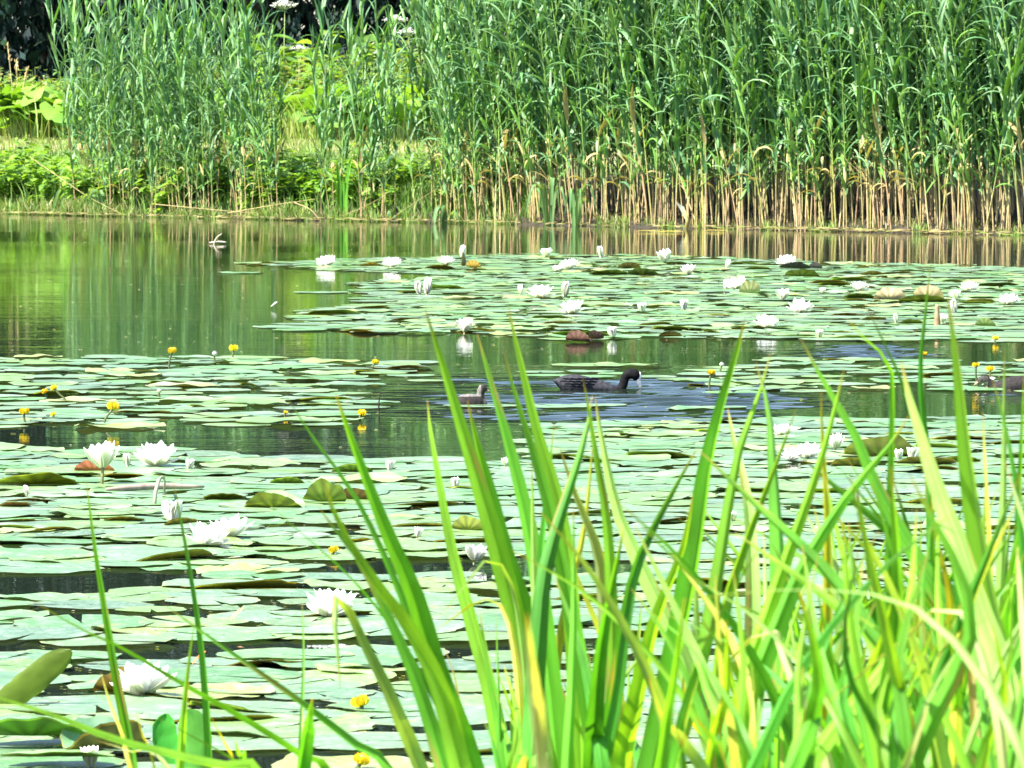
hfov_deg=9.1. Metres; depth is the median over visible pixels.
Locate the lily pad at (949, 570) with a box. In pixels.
[907,567,1007,575]
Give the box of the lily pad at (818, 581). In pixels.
[788,579,883,587]
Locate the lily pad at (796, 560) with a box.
[759,557,848,563]
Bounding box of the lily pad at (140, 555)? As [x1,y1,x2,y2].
[72,549,216,562]
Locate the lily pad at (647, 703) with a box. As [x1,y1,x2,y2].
[625,699,681,714]
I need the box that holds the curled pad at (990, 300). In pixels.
[967,299,994,301]
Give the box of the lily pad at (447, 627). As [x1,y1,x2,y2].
[325,620,464,636]
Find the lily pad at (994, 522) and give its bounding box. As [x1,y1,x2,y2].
[923,517,1013,528]
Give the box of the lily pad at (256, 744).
[150,732,325,750]
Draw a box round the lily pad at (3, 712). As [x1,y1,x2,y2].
[0,704,41,715]
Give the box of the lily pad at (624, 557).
[615,553,671,560]
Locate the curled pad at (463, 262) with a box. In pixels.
[457,253,465,265]
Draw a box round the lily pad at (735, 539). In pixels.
[677,536,768,548]
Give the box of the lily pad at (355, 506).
[327,504,411,509]
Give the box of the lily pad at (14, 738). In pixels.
[0,735,52,741]
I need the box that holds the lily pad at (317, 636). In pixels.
[271,630,368,639]
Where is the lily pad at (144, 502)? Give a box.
[80,498,175,505]
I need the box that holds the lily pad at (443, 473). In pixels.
[392,471,493,476]
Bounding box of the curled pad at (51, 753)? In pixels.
[1,750,113,756]
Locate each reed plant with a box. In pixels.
[40,0,78,202]
[63,66,103,189]
[65,14,110,206]
[74,0,118,207]
[77,0,140,212]
[87,1,122,210]
[87,25,142,209]
[110,77,137,208]
[114,32,151,199]
[115,86,143,206]
[124,0,166,213]
[133,40,154,209]
[135,34,173,216]
[143,27,201,205]
[143,31,181,209]
[144,0,176,210]
[145,35,180,207]
[147,78,170,215]
[148,50,181,210]
[149,32,190,203]
[149,36,186,203]
[149,70,162,215]
[151,0,196,206]
[153,14,185,209]
[164,87,195,209]
[167,66,204,206]
[168,32,197,214]
[171,41,205,208]
[174,35,215,206]
[179,19,228,205]
[181,9,218,208]
[182,19,226,211]
[191,0,238,217]
[206,0,240,208]
[207,0,242,210]
[220,47,259,207]
[224,29,258,174]
[227,12,249,191]
[230,0,257,218]
[230,13,274,213]
[232,41,283,205]
[235,0,277,208]
[242,18,279,209]
[245,52,280,211]
[249,8,291,207]
[301,25,333,216]
[304,79,337,199]
[320,29,341,209]
[325,47,364,189]
[332,0,381,179]
[333,0,372,217]
[333,16,372,214]
[353,64,383,201]
[361,10,409,216]
[362,93,393,200]
[363,23,414,213]
[364,23,416,215]
[368,12,397,217]
[376,3,428,214]
[400,0,471,219]
[412,0,453,190]
[417,0,459,216]
[419,28,459,217]
[422,0,456,222]
[423,28,472,218]
[426,0,467,219]
[432,0,488,219]
[438,0,489,220]
[438,0,491,222]
[438,0,499,223]
[439,18,466,203]
[440,0,522,212]
[446,5,479,219]
[450,0,487,216]
[452,0,509,219]
[457,0,532,223]
[458,0,520,216]
[462,0,498,218]
[464,1,506,222]
[466,0,523,219]
[474,0,536,219]
[476,0,541,212]
[477,0,523,220]
[479,0,543,214]
[479,0,544,220]
[482,0,530,214]
[484,1,529,217]
[491,0,533,218]
[494,0,574,221]
[494,0,577,216]
[497,0,554,217]
[502,0,546,222]
[502,0,580,188]
[503,5,544,213]
[508,4,533,213]
[512,0,569,152]
[513,0,553,207]
[517,14,577,194]
[518,0,573,221]
[518,4,555,188]
[524,0,559,216]
[524,0,602,219]
[532,4,562,222]
[537,0,581,187]
[537,4,579,225]
[540,4,580,222]
[543,0,606,209]
[543,0,612,223]
[544,0,575,185]
[548,0,600,222]
[549,0,608,217]
[553,0,619,220]
[556,0,585,197]
[560,0,617,216]
[560,0,648,219]
[562,12,600,207]
[564,0,635,201]
[569,0,618,199]
[569,0,639,223]
[570,0,616,223]
[574,3,603,225]
[575,0,631,219]
[575,0,643,223]
[576,0,652,218]
[581,0,652,209]
[587,1,640,216]
[594,1,643,220]
[595,1,636,221]
[599,0,651,225]
[601,0,652,221]
[601,0,662,222]
[605,0,652,224]
[609,0,657,198]
[609,0,667,223]
[612,0,694,219]
[614,0,658,216]
[619,2,645,214]
[619,5,677,218]
[621,0,671,220]
[621,0,691,225]
[622,0,673,218]
[622,0,693,224]
[624,0,685,216]
[636,5,678,220]
[637,111,655,206]
[639,0,674,224]
[642,2,686,213]
[643,0,692,219]
[648,0,685,220]
[649,0,684,224]
[649,0,732,227]
[651,0,722,225]
[657,19,674,216]
[658,0,735,227]
[660,0,729,226]
[661,5,703,214]
[664,0,720,222]
[665,0,699,189]
[665,6,693,224]
[666,5,721,227]
[668,0,720,228]
[668,8,689,211]
[669,0,731,228]
[669,1,713,217]
[673,0,734,226]
[673,2,731,226]
[675,0,727,227]
[676,0,732,125]
[677,0,734,228]
[678,0,746,228]
[684,19,734,224]
[685,0,744,221]
[696,0,762,227]
[696,1,734,225]
[698,0,770,228]
[698,0,781,225]
[703,0,762,219]
[706,0,743,219]
[710,0,775,228]
[710,0,776,229]
[713,0,757,225]
[714,0,790,225]
[717,0,782,222]
[720,17,760,222]
[721,1,802,211]
[723,0,773,225]
[724,0,775,228]
[727,0,785,223]
[730,11,752,228]
[732,1,824,220]
[733,4,772,222]
[741,0,820,225]
[747,0,798,228]
[751,2,770,211]
[753,0,806,230]
[754,1,777,221]
[758,0,832,229]
[758,3,790,229]
[762,0,805,225]
[765,5,834,226]
[766,0,814,230]
[771,0,845,230]
[772,0,827,223]
[772,0,834,226]
[773,0,814,229]
[774,0,834,226]
[774,2,836,226]
[775,0,832,226]
[775,1,851,226]
[781,1,834,229]
[783,0,854,222]
[788,3,843,226]
[792,0,836,226]
[796,5,857,225]
[802,0,833,230]
[804,0,858,227]
[805,0,854,226]
[806,0,887,224]
[809,0,856,219]
[813,0,875,230]
[821,0,873,227]
[821,10,860,223]
[823,0,913,227]
[827,0,896,228]
[827,21,862,223]
[828,11,857,215]
[831,2,886,227]
[832,1,888,224]
[834,0,888,228]
[835,1,893,226]
[840,0,881,226]
[841,5,880,204]
[842,1,887,227]
[844,0,885,228]
[850,0,912,224]
[857,0,890,227]
[860,0,930,224]
[863,0,937,225]
[863,6,893,223]
[866,0,944,232]
[868,0,912,224]
[868,0,923,228]
[868,1,924,218]
[870,0,911,224]
[881,0,917,224]
[881,0,925,223]
[881,0,957,219]
[883,0,899,225]
[883,2,956,225]
[886,4,942,224]
[887,1,938,225]
[890,0,954,233]
[891,0,906,223]
[892,0,945,228]
[896,0,924,206]
[899,2,934,207]
[904,0,981,233]
[907,7,967,227]
[912,0,1002,231]
[916,0,969,229]
[921,0,951,227]
[921,0,966,227]
[921,0,1002,226]
[924,2,1002,229]
[925,0,985,233]
[925,0,1023,230]
[926,0,985,233]
[932,0,1000,229]
[932,8,965,230]
[933,0,1000,230]
[933,19,967,224]
[934,0,1007,231]
[935,0,991,225]
[936,0,1023,233]
[937,2,1003,229]
[938,0,980,201]
[939,0,987,230]
[959,0,1022,234]
[967,0,1023,182]
[967,0,1023,229]
[968,0,1015,227]
[969,1,1023,229]
[971,2,1019,228]
[974,0,1023,190]
[977,2,1023,228]
[979,1,1023,231]
[980,0,1023,179]
[985,0,1005,233]
[988,0,1023,230]
[999,0,1023,227]
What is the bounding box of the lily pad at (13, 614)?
[0,609,48,619]
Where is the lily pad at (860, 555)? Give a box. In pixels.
[795,552,904,559]
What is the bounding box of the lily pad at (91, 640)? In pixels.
[38,634,177,646]
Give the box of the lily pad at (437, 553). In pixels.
[335,546,466,558]
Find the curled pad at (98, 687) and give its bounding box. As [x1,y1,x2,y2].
[93,666,155,692]
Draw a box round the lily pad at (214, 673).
[164,666,301,682]
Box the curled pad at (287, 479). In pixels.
[269,476,305,482]
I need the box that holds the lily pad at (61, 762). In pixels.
[0,756,125,767]
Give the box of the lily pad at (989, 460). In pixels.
[937,458,1015,464]
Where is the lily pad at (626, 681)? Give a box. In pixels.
[625,676,735,687]
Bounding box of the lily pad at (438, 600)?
[362,596,499,605]
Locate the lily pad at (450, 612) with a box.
[369,605,500,619]
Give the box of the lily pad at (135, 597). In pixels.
[67,592,171,602]
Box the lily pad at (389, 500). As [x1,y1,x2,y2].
[299,496,422,503]
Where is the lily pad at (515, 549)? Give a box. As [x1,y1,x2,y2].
[513,547,592,554]
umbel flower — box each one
[270,0,297,84]
[289,45,307,93]
[383,15,407,56]
[397,27,414,81]
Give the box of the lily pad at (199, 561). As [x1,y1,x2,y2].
[175,558,288,564]
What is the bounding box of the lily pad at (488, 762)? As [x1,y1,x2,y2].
[430,752,494,765]
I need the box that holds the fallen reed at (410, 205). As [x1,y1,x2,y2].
[387,189,435,221]
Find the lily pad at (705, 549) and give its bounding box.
[639,544,762,553]
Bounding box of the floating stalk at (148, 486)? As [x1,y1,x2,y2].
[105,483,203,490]
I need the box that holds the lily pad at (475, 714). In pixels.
[348,704,513,726]
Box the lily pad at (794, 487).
[714,482,832,491]
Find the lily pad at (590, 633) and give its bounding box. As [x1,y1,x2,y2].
[555,629,597,638]
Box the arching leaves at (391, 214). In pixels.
[387,211,405,221]
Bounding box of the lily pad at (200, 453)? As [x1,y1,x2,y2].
[130,450,239,456]
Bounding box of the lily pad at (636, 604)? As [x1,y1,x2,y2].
[579,599,648,607]
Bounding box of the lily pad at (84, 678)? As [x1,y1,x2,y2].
[70,675,101,681]
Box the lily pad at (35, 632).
[0,626,102,640]
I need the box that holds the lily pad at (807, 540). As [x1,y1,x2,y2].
[765,536,881,545]
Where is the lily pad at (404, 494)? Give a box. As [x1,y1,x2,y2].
[379,490,437,497]
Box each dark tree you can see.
[0,0,36,80]
[0,0,96,84]
[0,0,312,87]
[0,0,496,94]
[2,0,345,83]
[3,0,180,87]
[84,0,420,83]
[133,0,452,63]
[175,0,749,116]
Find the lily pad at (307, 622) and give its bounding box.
[263,617,348,626]
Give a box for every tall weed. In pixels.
[0,67,22,134]
[3,72,14,128]
[8,69,31,83]
[19,67,52,87]
[28,69,62,88]
[35,73,67,134]
[41,69,74,85]
[66,67,97,90]
[209,50,255,90]
[214,69,261,91]
[263,56,318,128]
[272,52,320,131]
[286,48,319,90]
[287,47,349,92]
[288,57,340,131]
[292,65,328,135]
[319,55,364,86]
[351,50,390,84]
[356,54,408,86]
[363,36,409,70]
[366,56,418,129]
[366,62,419,94]
[370,33,409,73]
[376,54,420,91]
[389,58,421,89]
[396,49,434,73]
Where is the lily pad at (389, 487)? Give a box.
[341,483,420,490]
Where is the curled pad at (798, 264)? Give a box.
[779,261,809,267]
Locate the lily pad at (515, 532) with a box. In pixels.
[453,529,547,536]
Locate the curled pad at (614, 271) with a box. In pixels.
[589,269,627,273]
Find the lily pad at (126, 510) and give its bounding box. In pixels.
[47,507,161,515]
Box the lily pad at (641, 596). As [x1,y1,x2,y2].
[582,592,667,601]
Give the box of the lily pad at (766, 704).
[763,701,770,708]
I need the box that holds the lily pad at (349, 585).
[303,578,444,590]
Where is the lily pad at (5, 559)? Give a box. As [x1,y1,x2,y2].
[0,555,43,560]
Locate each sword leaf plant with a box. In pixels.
[0,697,259,767]
[35,602,329,767]
[86,481,137,767]
[100,712,246,767]
[101,674,133,767]
[165,605,392,767]
[173,483,211,767]
[176,622,194,767]
[260,393,483,767]
[297,698,314,767]
[298,607,304,758]
[319,478,471,767]
[332,595,427,767]
[425,309,565,767]
[427,400,513,767]
[436,560,525,754]
[483,695,528,767]
[498,674,514,722]
[502,664,549,767]
[504,307,589,767]
[513,551,717,767]
[521,380,710,767]
[525,613,549,767]
[540,511,759,767]
[554,449,696,767]
[556,449,634,767]
[588,650,636,676]
[614,499,877,748]
[627,608,640,767]
[634,524,750,767]
[636,520,767,750]
[637,319,760,767]
[643,511,955,767]
[648,577,740,767]
[656,598,687,767]
[657,589,808,713]
[666,614,793,703]
[674,514,865,669]
[681,589,1023,767]
[682,584,700,735]
[684,354,795,767]
[693,578,987,767]
[697,448,997,767]
[703,531,952,665]
[706,511,810,680]
[706,630,833,767]
[714,632,763,767]
[721,370,908,767]
[732,498,934,654]
[733,504,878,684]
[750,579,1016,746]
[764,569,811,767]
[772,504,953,756]
[783,557,825,767]
[787,541,884,712]
[789,526,920,767]
[798,454,962,680]
[801,306,994,754]
[802,546,948,767]
[805,508,910,687]
[814,509,916,767]
[818,517,865,758]
[821,550,946,750]
[822,609,1007,767]
[824,475,967,714]
[839,518,937,612]
[841,469,1023,686]
[841,517,917,767]
[844,507,962,659]
[846,456,932,704]
[847,525,990,714]
[850,473,977,767]
[856,522,970,767]
[857,492,879,704]
[876,467,1021,745]
[901,362,1023,767]
[915,601,1021,767]
[918,264,933,655]
[919,497,1019,767]
[926,493,1023,738]
[931,494,1019,728]
[947,295,1023,642]
[952,558,1020,767]
[975,626,1023,767]
[976,474,1023,759]
[983,350,1023,748]
[990,526,1016,599]
[1005,463,1023,687]
[1005,521,1009,581]
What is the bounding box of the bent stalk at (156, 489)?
[153,476,165,505]
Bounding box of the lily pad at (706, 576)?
[655,573,790,582]
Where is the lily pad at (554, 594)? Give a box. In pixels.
[528,588,623,598]
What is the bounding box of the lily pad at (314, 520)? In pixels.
[283,516,373,523]
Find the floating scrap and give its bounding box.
[230,608,243,619]
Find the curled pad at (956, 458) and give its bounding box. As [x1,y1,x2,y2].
[948,456,980,460]
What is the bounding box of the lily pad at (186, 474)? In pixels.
[152,470,244,475]
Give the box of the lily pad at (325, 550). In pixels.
[299,548,378,552]
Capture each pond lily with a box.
[19,408,29,421]
[41,388,47,395]
[50,384,66,399]
[103,401,119,422]
[168,347,176,368]
[229,345,237,356]
[328,545,338,554]
[350,694,368,708]
[353,752,369,767]
[358,409,365,419]
[372,359,378,367]
[707,369,715,389]
[972,362,978,385]
[986,366,993,377]
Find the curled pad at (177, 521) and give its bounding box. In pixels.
[164,517,197,524]
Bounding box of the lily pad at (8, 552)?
[0,547,122,559]
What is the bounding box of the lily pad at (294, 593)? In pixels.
[223,589,358,597]
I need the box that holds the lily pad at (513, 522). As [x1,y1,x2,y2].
[506,518,540,527]
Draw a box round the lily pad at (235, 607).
[199,604,283,610]
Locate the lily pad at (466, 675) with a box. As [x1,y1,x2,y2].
[449,670,566,682]
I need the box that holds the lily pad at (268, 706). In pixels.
[187,700,305,712]
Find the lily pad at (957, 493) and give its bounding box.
[911,489,1013,497]
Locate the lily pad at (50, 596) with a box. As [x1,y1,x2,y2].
[0,592,88,600]
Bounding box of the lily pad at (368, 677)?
[267,670,396,684]
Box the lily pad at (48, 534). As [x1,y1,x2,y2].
[4,530,104,536]
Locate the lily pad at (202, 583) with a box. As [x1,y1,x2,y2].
[162,578,304,587]
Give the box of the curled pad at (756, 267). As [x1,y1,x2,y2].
[745,266,769,268]
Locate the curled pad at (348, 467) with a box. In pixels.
[331,464,372,471]
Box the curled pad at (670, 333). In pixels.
[658,331,681,335]
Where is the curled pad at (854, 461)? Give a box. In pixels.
[831,457,861,465]
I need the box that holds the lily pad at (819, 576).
[809,572,867,578]
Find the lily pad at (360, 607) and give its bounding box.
[352,604,378,610]
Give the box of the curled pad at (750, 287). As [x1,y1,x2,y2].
[739,281,760,293]
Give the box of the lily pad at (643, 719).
[640,709,678,722]
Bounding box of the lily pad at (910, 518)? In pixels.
[863,514,961,521]
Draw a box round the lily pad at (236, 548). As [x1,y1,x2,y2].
[208,545,310,552]
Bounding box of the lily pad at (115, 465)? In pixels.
[109,460,194,468]
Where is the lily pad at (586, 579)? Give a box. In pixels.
[490,573,628,586]
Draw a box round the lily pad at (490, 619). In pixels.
[463,612,597,625]
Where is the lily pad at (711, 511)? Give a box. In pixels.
[685,508,797,515]
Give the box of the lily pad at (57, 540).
[0,535,137,543]
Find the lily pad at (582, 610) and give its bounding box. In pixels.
[491,607,620,614]
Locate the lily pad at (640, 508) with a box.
[589,503,689,511]
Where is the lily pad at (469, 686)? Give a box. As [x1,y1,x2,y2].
[391,680,514,691]
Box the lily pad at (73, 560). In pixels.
[7,555,105,562]
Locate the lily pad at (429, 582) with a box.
[417,577,530,592]
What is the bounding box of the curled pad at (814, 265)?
[809,262,821,267]
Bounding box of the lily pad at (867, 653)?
[791,643,868,655]
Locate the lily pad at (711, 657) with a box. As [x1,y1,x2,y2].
[692,655,733,661]
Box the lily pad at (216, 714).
[140,708,304,721]
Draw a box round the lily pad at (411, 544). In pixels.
[355,537,468,550]
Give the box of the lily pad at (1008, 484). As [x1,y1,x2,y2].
[989,483,1023,487]
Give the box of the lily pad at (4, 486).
[0,485,22,488]
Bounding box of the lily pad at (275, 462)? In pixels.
[200,457,300,467]
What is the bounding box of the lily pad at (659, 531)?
[597,528,717,534]
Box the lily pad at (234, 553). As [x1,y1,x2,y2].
[199,550,266,555]
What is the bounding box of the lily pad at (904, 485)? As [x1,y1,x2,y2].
[861,483,959,487]
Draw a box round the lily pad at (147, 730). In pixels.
[141,724,178,737]
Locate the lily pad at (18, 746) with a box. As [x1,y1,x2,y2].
[0,739,121,758]
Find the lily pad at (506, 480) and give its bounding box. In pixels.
[493,478,562,483]
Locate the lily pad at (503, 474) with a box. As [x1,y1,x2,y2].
[463,471,566,478]
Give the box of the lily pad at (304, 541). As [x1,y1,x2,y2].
[250,536,356,546]
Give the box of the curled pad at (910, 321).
[899,319,922,323]
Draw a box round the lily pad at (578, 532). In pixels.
[571,529,637,535]
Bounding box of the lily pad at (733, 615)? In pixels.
[688,614,800,622]
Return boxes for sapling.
[251,32,399,89]
[251,39,319,91]
[309,30,408,83]
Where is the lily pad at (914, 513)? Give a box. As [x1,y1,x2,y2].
[898,512,935,517]
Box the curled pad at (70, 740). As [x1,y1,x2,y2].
[60,714,145,749]
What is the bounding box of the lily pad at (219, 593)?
[159,589,256,596]
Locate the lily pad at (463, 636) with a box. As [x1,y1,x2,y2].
[403,631,508,641]
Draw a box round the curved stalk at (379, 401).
[378,392,386,410]
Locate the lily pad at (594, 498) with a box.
[571,491,691,502]
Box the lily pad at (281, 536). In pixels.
[237,535,292,541]
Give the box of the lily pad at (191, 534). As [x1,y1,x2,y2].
[151,533,246,536]
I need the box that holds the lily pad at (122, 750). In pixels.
[98,741,152,752]
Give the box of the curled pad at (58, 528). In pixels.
[34,526,79,529]
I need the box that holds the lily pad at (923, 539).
[841,533,935,541]
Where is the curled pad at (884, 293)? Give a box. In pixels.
[873,287,905,300]
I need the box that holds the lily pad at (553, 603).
[472,599,561,607]
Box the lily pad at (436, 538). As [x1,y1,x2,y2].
[415,535,523,541]
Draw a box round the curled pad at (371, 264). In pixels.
[360,262,382,265]
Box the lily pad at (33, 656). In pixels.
[0,650,71,664]
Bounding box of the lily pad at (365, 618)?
[344,615,433,621]
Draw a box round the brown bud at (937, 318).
[934,304,940,324]
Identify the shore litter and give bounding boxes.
[0,211,1023,234]
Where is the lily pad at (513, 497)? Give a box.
[468,494,540,499]
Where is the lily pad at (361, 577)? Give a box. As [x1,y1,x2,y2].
[332,574,421,580]
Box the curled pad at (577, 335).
[565,330,590,340]
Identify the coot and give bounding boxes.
[552,368,641,389]
[974,375,1022,388]
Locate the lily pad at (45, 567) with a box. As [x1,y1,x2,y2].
[0,561,104,573]
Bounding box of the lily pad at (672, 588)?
[636,584,707,590]
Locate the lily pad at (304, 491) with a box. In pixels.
[285,487,388,494]
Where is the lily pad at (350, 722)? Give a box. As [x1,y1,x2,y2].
[177,714,374,737]
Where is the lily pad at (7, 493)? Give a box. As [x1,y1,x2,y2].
[0,489,30,496]
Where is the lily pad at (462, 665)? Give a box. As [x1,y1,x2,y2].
[417,659,512,670]
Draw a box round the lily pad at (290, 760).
[271,753,433,767]
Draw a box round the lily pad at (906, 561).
[857,559,950,567]
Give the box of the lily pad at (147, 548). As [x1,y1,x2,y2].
[97,546,228,551]
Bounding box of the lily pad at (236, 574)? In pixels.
[200,570,305,578]
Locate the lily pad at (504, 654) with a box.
[462,650,591,663]
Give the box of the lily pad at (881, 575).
[859,571,949,580]
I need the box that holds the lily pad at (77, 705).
[0,695,194,714]
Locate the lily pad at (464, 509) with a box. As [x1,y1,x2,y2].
[421,505,542,512]
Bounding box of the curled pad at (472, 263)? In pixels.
[466,260,480,267]
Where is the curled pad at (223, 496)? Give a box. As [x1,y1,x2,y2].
[203,493,243,498]
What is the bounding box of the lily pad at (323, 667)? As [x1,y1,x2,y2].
[314,663,405,673]
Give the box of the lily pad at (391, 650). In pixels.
[313,644,449,658]
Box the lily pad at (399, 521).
[343,516,456,526]
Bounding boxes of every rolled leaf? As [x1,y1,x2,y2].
[0,648,72,703]
[152,713,177,763]
[178,708,211,767]
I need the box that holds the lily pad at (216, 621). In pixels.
[138,615,256,627]
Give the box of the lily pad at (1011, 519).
[934,516,1014,521]
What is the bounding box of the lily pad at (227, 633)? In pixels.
[159,625,292,641]
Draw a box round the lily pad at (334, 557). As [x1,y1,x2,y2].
[276,553,374,560]
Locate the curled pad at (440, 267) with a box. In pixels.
[424,265,455,268]
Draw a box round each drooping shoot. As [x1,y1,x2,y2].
[523,177,566,224]
[565,184,597,225]
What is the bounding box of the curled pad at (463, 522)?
[452,515,481,529]
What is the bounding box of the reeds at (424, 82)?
[48,0,1023,227]
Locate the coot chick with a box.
[458,384,489,404]
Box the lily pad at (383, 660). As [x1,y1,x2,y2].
[258,654,401,668]
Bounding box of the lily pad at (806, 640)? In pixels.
[805,633,917,648]
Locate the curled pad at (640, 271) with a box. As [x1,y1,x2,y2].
[628,268,657,274]
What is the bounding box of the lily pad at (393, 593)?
[389,590,476,596]
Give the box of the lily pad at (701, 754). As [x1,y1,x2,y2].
[634,751,704,763]
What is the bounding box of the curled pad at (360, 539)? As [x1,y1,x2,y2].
[352,538,373,541]
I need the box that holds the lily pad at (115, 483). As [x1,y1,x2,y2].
[69,481,151,486]
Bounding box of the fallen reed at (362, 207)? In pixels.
[342,196,383,215]
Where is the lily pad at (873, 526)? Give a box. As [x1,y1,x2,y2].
[838,523,925,529]
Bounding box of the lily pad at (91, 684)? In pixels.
[66,679,180,690]
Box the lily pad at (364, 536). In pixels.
[331,535,415,538]
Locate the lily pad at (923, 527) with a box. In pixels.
[868,525,964,534]
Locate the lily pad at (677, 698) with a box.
[649,693,680,701]
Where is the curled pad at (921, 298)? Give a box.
[899,294,947,301]
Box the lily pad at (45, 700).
[26,697,58,705]
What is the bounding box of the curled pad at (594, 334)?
[588,330,603,338]
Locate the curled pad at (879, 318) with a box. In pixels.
[861,317,885,319]
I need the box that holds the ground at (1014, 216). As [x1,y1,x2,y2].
[0,58,1023,234]
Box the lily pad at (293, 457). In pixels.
[256,455,353,461]
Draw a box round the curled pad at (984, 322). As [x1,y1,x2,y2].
[975,318,995,325]
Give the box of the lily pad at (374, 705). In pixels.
[327,698,432,711]
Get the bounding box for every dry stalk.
[4,42,12,90]
[14,58,18,134]
[17,66,28,135]
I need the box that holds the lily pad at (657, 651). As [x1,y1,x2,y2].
[587,647,689,655]
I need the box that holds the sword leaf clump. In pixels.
[332,158,354,215]
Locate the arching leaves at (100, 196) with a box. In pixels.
[77,188,104,209]
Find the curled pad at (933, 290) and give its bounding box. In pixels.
[913,284,943,297]
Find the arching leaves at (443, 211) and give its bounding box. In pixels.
[432,205,459,223]
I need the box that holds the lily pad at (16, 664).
[0,658,71,670]
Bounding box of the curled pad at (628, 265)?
[617,262,640,268]
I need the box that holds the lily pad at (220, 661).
[178,657,301,665]
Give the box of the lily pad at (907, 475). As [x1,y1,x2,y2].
[849,473,949,478]
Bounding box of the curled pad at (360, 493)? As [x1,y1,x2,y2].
[344,488,367,498]
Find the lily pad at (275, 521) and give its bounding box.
[204,518,285,524]
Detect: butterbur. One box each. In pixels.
[0,85,55,137]
[0,93,39,138]
[0,97,54,138]
[0,118,20,135]
[1,82,30,90]
[12,93,57,139]
[39,98,99,134]
[49,123,55,136]
[52,88,95,137]
[53,90,107,139]
[135,93,221,133]
[179,88,232,136]
[226,88,286,122]
[255,87,291,99]
[269,98,312,137]
[283,83,348,134]
[297,85,376,139]
[298,85,354,140]
[303,79,334,99]
[334,82,397,141]
[336,88,389,140]
[375,85,431,142]
[407,102,444,139]
[421,102,437,139]
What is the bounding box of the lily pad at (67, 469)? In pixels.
[2,465,115,474]
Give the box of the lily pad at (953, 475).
[922,473,1023,478]
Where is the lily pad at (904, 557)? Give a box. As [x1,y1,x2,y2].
[880,552,947,558]
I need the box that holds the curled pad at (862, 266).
[856,265,868,267]
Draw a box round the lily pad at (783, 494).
[715,490,835,498]
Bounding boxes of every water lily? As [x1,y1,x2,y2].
[23,485,28,495]
[80,745,97,767]
[83,440,119,483]
[109,659,176,695]
[123,453,130,465]
[133,440,180,466]
[161,499,182,520]
[185,458,193,468]
[185,521,228,546]
[209,513,253,536]
[306,588,356,616]
[316,255,334,265]
[382,257,400,266]
[385,460,394,469]
[414,280,421,294]
[414,527,422,538]
[423,277,431,294]
[437,256,454,264]
[450,477,459,485]
[456,318,472,333]
[459,245,465,258]
[465,544,486,563]
[501,457,508,466]
[518,284,522,294]
[526,285,555,298]
[540,248,552,256]
[552,265,561,270]
[558,300,584,312]
[559,258,579,268]
[561,281,569,296]
[597,246,603,257]
[607,326,616,338]
[637,302,645,311]
[656,248,670,261]
[680,264,694,275]
[680,299,687,309]
[723,279,727,288]
[724,276,744,288]
[725,259,730,267]
[731,510,736,522]
[753,314,778,327]
[774,424,792,434]
[775,288,789,300]
[776,255,795,264]
[781,447,803,461]
[786,298,813,312]
[797,441,819,457]
[816,329,822,336]
[828,433,844,449]
[850,281,868,290]
[893,313,898,322]
[894,449,902,458]
[907,447,918,456]
[940,314,948,321]
[949,289,960,298]
[950,298,957,312]
[959,281,978,290]
[997,293,1021,304]
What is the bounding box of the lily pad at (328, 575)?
[280,572,362,579]
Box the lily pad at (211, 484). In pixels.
[142,481,242,489]
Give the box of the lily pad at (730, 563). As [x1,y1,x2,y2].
[702,559,768,565]
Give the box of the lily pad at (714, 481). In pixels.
[651,478,739,484]
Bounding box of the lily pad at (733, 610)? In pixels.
[670,605,761,613]
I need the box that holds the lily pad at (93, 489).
[90,487,202,492]
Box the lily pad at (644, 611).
[594,607,702,616]
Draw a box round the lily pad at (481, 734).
[423,730,509,740]
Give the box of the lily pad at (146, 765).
[109,762,213,767]
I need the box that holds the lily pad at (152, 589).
[108,586,231,594]
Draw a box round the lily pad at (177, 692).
[145,682,274,699]
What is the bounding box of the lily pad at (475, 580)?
[388,577,486,582]
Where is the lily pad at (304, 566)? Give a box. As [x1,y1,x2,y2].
[256,563,326,569]
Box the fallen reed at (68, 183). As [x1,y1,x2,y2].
[31,158,125,215]
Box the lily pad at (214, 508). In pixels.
[189,506,276,511]
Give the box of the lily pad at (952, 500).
[901,497,998,504]
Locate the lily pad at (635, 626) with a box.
[588,622,730,630]
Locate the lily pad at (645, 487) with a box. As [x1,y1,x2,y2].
[591,484,685,490]
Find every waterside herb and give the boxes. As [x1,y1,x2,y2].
[0,150,10,165]
[0,152,9,182]
[0,159,28,201]
[3,153,37,177]
[4,137,52,160]
[6,155,53,195]
[6,172,37,201]
[7,148,40,167]
[11,145,63,174]
[20,159,65,203]
[25,153,64,193]
[25,164,62,194]
[45,158,73,185]
[55,165,85,183]
[55,169,88,190]
[58,155,110,179]
[58,166,94,203]
[63,150,92,172]
[67,167,106,202]
[94,161,142,204]
[106,174,135,207]
[130,152,167,198]
[133,179,179,213]
[140,148,179,192]
[154,172,175,204]
[158,158,210,209]
[181,159,239,204]
[194,146,230,174]
[202,158,242,191]
[205,167,237,201]
[207,172,239,205]
[223,147,273,184]
[232,158,279,184]
[234,177,265,211]
[237,164,277,209]
[255,172,293,187]
[257,150,309,183]
[258,185,283,209]
[265,160,313,205]
[268,151,326,187]
[283,161,318,184]
[287,168,327,208]
[295,166,335,202]
[313,168,345,204]
[318,158,372,206]
[339,142,388,174]
[357,159,385,188]
[360,157,399,195]
[360,183,399,214]
[380,147,428,187]
[381,156,416,195]
[404,162,444,191]
[420,143,458,188]
[431,178,461,210]
[448,167,479,203]
[452,156,508,206]
[472,163,524,202]
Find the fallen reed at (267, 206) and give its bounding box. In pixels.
[228,199,314,212]
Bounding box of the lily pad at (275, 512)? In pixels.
[207,509,307,516]
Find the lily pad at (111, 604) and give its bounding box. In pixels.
[28,600,153,609]

